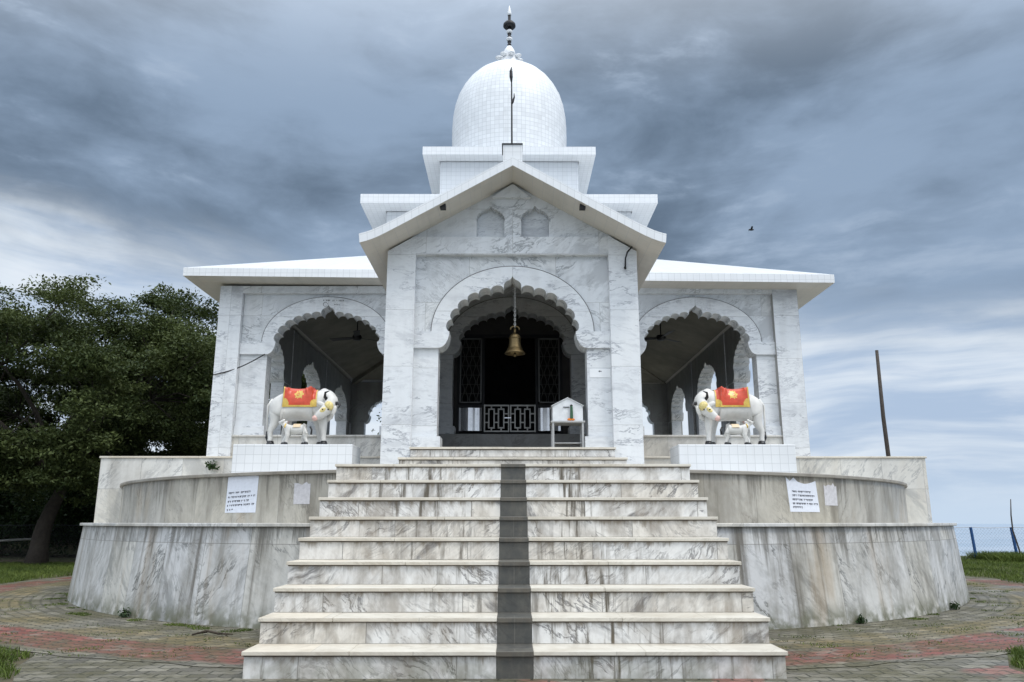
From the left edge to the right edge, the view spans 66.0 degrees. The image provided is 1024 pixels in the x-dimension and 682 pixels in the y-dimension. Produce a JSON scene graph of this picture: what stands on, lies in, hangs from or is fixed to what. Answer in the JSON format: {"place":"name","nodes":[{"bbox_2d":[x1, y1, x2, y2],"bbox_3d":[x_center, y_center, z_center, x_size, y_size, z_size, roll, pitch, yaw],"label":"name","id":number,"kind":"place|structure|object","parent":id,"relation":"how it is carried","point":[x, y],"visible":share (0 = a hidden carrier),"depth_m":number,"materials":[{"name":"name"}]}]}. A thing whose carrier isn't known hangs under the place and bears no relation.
{"place":"outdoors","nodes":[
{"label":"outdoors","id":0,"kind":"place"},
{"bbox_2d":[0,576,1023,668],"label":"paved ring","id":1,"kind":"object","parent":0,"point":[38,630],"visible":0.27,"depth_m":7.17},
{"bbox_2d":[117,607,130,617],"bbox_3d":[-4.199,2.946,8.541,0.140,0.111,0.164,0,-13,0],"label":"weed","id":2,"kind":"object","parent":1,"relation":"on","point":[124,613],"visible":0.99,"depth_m":8.52,"materials":[{"name":"green plant"}]},
{"bbox_2d":[192,630,232,635],"bbox_3d":[-2.709,2.648,7.158,0.360,0.050,0.153,-3,-13,13],"label":"twig","id":3,"kind":"object","parent":1,"relation":"on","point":[212,632],"visible":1,"depth_m":7.14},
{"bbox_2d":[855,614,867,623],"bbox_3d":[3.557,2.827,8.010,0.118,0.113,0.154,-8,-15,30],"label":"weed","id":4,"kind":"object","parent":1,"relation":"on","point":[861,619],"visible":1,"depth_m":8.00,"materials":[{"name":"green plant"}]},
{"bbox_2d":[949,600,959,609],"bbox_3d":[5.218,3.114,9.286,0.123,0.110,0.123,-3,-13,13],"label":"weed","id":5,"kind":"object","parent":1,"relation":"on","point":[953,605],"visible":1,"depth_m":9.27,"materials":[{"name":"green plant"}]},
{"bbox_2d":[0,536,1023,681],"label":"ground","id":6,"kind":"structure","parent":0,"point":[12,557],"depth_m":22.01,"materials":[{"name":"green plant"}]},
{"bbox_2d":[0,538,30,541],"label":"pipe rail","id":7,"kind":"object","parent":6,"relation":"on","point":[19,539],"visible":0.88,"depth_m":19.98,"materials":[{"name":"grey metal"}]},
{"bbox_2d":[0,525,81,559],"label":"chain link fence","id":8,"kind":"object","parent":6,"relation":"on","point":[50,538],"visible":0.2,"depth_m":21.71,"materials":[{"name":"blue metal"}]},
{"bbox_2d":[0,476,83,556],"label":"bush","id":9,"kind":"object","parent":6,"relation":"on","point":[24,515],"visible":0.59,"depth_m":23.40,"materials":[{"name":"green plant"}]},
{"bbox_2d":[29,449,149,554],"bbox_3d":[-12.727,4.805,24.669,4.746,3.858,3.880,0,-13,0],"label":"bush","id":10,"kind":"object","parent":6,"relation":"on","point":[86,513],"visible":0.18,"depth_m":23.57,"materials":[{"name":"green plant"}]},
{"bbox_2d":[0,371,208,539],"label":"broadleaf tree","id":11,"kind":"object","parent":6,"relation":"on","point":[45,407],"depth_m":27.32,"materials":[{"name":"green plant"}]},
{"bbox_2d":[0,273,216,564],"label":"broadleaf tree","id":12,"kind":"object","parent":6,"relation":"on","point":[108,411],"visible":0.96,"depth_m":19.57,"materials":[{"name":"green plant"}]},
{"bbox_2d":[68,281,334,455],"bbox_3d":[-9.463,2.254,26.035,9.653,9.635,7.850,0,-13,0],"label":"broadleaf tree","id":13,"kind":"object","parent":6,"relation":"on","point":[171,305],"visible":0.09,"depth_m":24.14,"materials":[{"name":"green plant"}]},
{"bbox_2d":[94,5,932,584],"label":"temple","id":14,"kind":"structure","parent":6,"relation":"on","point":[422,297],"depth_m":12.76,"materials":[{"name":"stone"}]},
{"bbox_2d":[205,459,219,469],"bbox_3d":[-4.500,1.856,11.812,0.233,0.178,0.199,0,-13,0],"label":"weed","id":15,"kind":"object","parent":14,"relation":"attached to","point":[209,466],"visible":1,"depth_m":11.80,"materials":[{"name":"green plant"}]},
{"bbox_2d":[213,354,264,374],"bbox_3d":[-4.410,0.380,12.742,0.792,0.376,0.017,2,-13,-7],"label":"cable","id":16,"kind":"object","parent":14,"relation":"attached to","point":[240,366],"visible":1,"depth_m":12.73,"materials":[{"name":"metal"}]},
{"bbox_2d":[330,321,375,340],"bbox_3d":[-3.152,-0.400,15.800,1.087,0.750,1.038,0,-13,0],"label":"ceiling fan","id":17,"kind":"object","parent":14,"relation":"hanging from","point":[356,336],"visible":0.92,"depth_m":15.83,"materials":[{"name":"metal"}]},
{"bbox_2d":[509,67,514,142],"bbox_3d":[0.002,-2.993,10.078,0.069,1.154,0.041,-5,-14,22],"label":"lightning rod","id":18,"kind":"object","parent":14,"relation":"on","point":[511,79],"visible":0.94,"depth_m":10.09,"materials":[{"name":"metal"}]},
{"bbox_2d":[505,286,524,356],"bbox_3d":[0.037,-0.282,10.121,0.264,0.998,0.264,0,-13,0],"label":"temple bell","id":19,"kind":"object","parent":14,"relation":"hanging from","point":[514,348],"visible":0.99,"depth_m":10.00,"materials":[{"name":"gold metal"}]},
{"bbox_2d":[624,246,631,268],"bbox_3d":[1.466,-1.054,9.955,0.122,0.310,0.064,-3,-13,14],"label":"wall bracket","id":20,"kind":"object","parent":14,"relation":"attached to","point":[626,257],"depth_m":9.94,"materials":[{"name":"metal"}]},
{"bbox_2d":[644,323,679,341],"bbox_3d":[2.948,-0.396,15.817,1.087,0.750,1.038,0,-13,0],"label":"ceiling fan","id":21,"kind":"object","parent":14,"relation":"hanging from","point":[660,337],"visible":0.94,"depth_m":15.82,"materials":[{"name":"metal"}]},
{"bbox_2d":[241,447,787,678],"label":"staircase","id":22,"kind":"structure","parent":6,"relation":"on","point":[628,571],"depth_m":6.26,"materials":[{"name":"stone"}]},
{"bbox_2d":[549,421,584,446],"bbox_3d":[0.684,1.177,9.757,0.422,0.338,0.350,0,-13,0],"label":"metal stand","id":23,"kind":"object","parent":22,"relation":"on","point":[552,424],"visible":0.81,"depth_m":9.62,"materials":[{"name":"grey paint"}]},
{"bbox_2d":[550,397,583,420],"bbox_3d":[0.684,0.870,9.827,0.400,0.290,0.320,0,-13,0],"label":"donation box","id":24,"kind":"object","parent":23,"relation":"on","point":[560,410],"visible":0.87,"depth_m":9.68,"materials":[{"name":"white paint"}]},
{"bbox_2d":[567,404,574,420],"bbox_3d":[0.722,0.878,9.657,0.090,0.203,0.037,0,-13,0],"label":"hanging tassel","id":25,"kind":"object","parent":24,"relation":"hanging from","point":[571,413],"visible":1,"depth_m":9.64,"materials":[{"name":"green fabric"}]},
{"bbox_2d":[67,470,969,629],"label":"round terrace","id":26,"kind":"structure","parent":6,"relation":"on","point":[186,549],"depth_m":8.40,"materials":[{"name":"stone"}]},
{"bbox_2d":[225,476,258,512],"bbox_3d":[-2.981,1.688,8.682,0.480,0.397,0.008,-7,-15,28],"label":"notice","id":27,"kind":"object","parent":26,"relation":"attached to","point":[241,496],"visible":1,"depth_m":8.68,"materials":[{"name":"white paper"}]},
{"bbox_2d":[231,444,360,472],"bbox_3d":[-2.629,1.489,9.665,1.432,0.395,0.520,0,-13,0],"label":"pedestal","id":28,"kind":"object","parent":26,"relation":"on","point":[268,457],"visible":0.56,"depth_m":9.42,"materials":[{"name":"white tile"}]},
{"bbox_2d":[279,419,312,443],"bbox_3d":[-2.638,1.104,9.566,0.436,0.310,0.164,0,-13,0],"label":"calf statue","id":29,"kind":"object","parent":28,"relation":"on","point":[293,429],"visible":0.98,"depth_m":9.52,"materials":[{"name":"white paint"}]},
{"bbox_2d":[265,386,340,443],"bbox_3d":[-2.578,0.940,9.787,0.963,0.729,0.470,0,-13,0],"label":"cow statue","id":30,"kind":"object","parent":28,"relation":"on","point":[318,408],"visible":0.95,"depth_m":9.68,"materials":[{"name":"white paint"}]},
{"bbox_2d":[293,482,310,503],"bbox_3d":[-2.224,1.609,8.344,0.204,0.230,0.002,-5,-14,20],"label":"paper scrap","id":31,"kind":"object","parent":26,"relation":"attached to","point":[301,494],"visible":1,"depth_m":8.34,"materials":[{"name":"white paper"}]},
{"bbox_2d":[670,444,796,472],"bbox_3d":[2.700,1.492,9.680,1.403,0.395,0.520,0,-13,0],"label":"pedestal","id":32,"kind":"object","parent":26,"relation":"on","point":[759,457],"visible":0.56,"depth_m":9.44,"materials":[{"name":"white tile"}]},
{"bbox_2d":[691,386,766,443],"bbox_3d":[2.682,0.943,9.802,0.963,0.729,0.470,0,-13,0],"label":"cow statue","id":33,"kind":"object","parent":32,"relation":"on","point":[714,408],"visible":0.94,"depth_m":9.70,"materials":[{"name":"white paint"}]},
{"bbox_2d":[720,419,753,443],"bbox_3d":[2.743,1.107,9.581,0.436,0.310,0.164,0,-13,0],"label":"calf statue","id":34,"kind":"object","parent":32,"relation":"on","point":[738,429],"visible":0.98,"depth_m":9.53,"materials":[{"name":"white paint"}]},
{"bbox_2d":[786,478,819,511],"bbox_3d":[3.256,1.717,8.809,0.523,0.378,0.009,8,-15,-30],"label":"notice","id":35,"kind":"object","parent":26,"relation":"attached to","point":[802,497],"visible":1,"depth_m":8.79,"materials":[{"name":"white paper"}]},
{"bbox_2d":[823,483,837,505],"bbox_3d":[3.668,1.763,9.072,0.244,0.257,0.002,9,-16,-34],"label":"paper scrap","id":36,"kind":"object","parent":26,"relation":"attached to","point":[830,493],"visible":1,"depth_m":9.07,"materials":[{"name":"white paper"}]},
{"bbox_2d":[954,527,1023,560],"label":"chain link fence","id":37,"kind":"object","parent":6,"relation":"on","point":[1014,544],"visible":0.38,"depth_m":21.36,"materials":[{"name":"grey metal"}]},
{"bbox_2d":[1010,499,1020,551],"bbox_3d":[13.454,5.099,21.031,0.204,1.725,0.048,0,-13,0],"label":"stick","id":38,"kind":"object","parent":6,"relation":"on","point":[1012,527],"visible":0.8,"depth_m":21.04,"materials":[{"name":"brown wood"}]},
{"bbox_2d":[0,0,1023,523],"label":"sky","id":39,"kind":"structure","parent":0,"point":[876,146],"materials":[{"name":"grey"}]},
{"bbox_2d":[12,652,1023,681],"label":"path","id":40,"kind":"structure","parent":0,"point":[45,667],"depth_m":5.39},
{"bbox_2d":[875,350,890,455],"bbox_3d":[7.617,2.411,15.887,0.153,4.551,0.088,0,-13,0],"label":"wooden pole","id":41,"kind":"object","parent":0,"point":[885,432],"visible":0.43,"depth_m":16.10,"materials":[{"name":"brown wood"}]},
{"bbox_2d":[954,524,1023,555],"bbox_3d":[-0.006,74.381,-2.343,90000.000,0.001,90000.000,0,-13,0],"label":"sea","id":42,"kind":"structure","parent":0,"point":[995,536],"depth_m":3891.07,"materials":[{"name":"liquid"}]}
]}

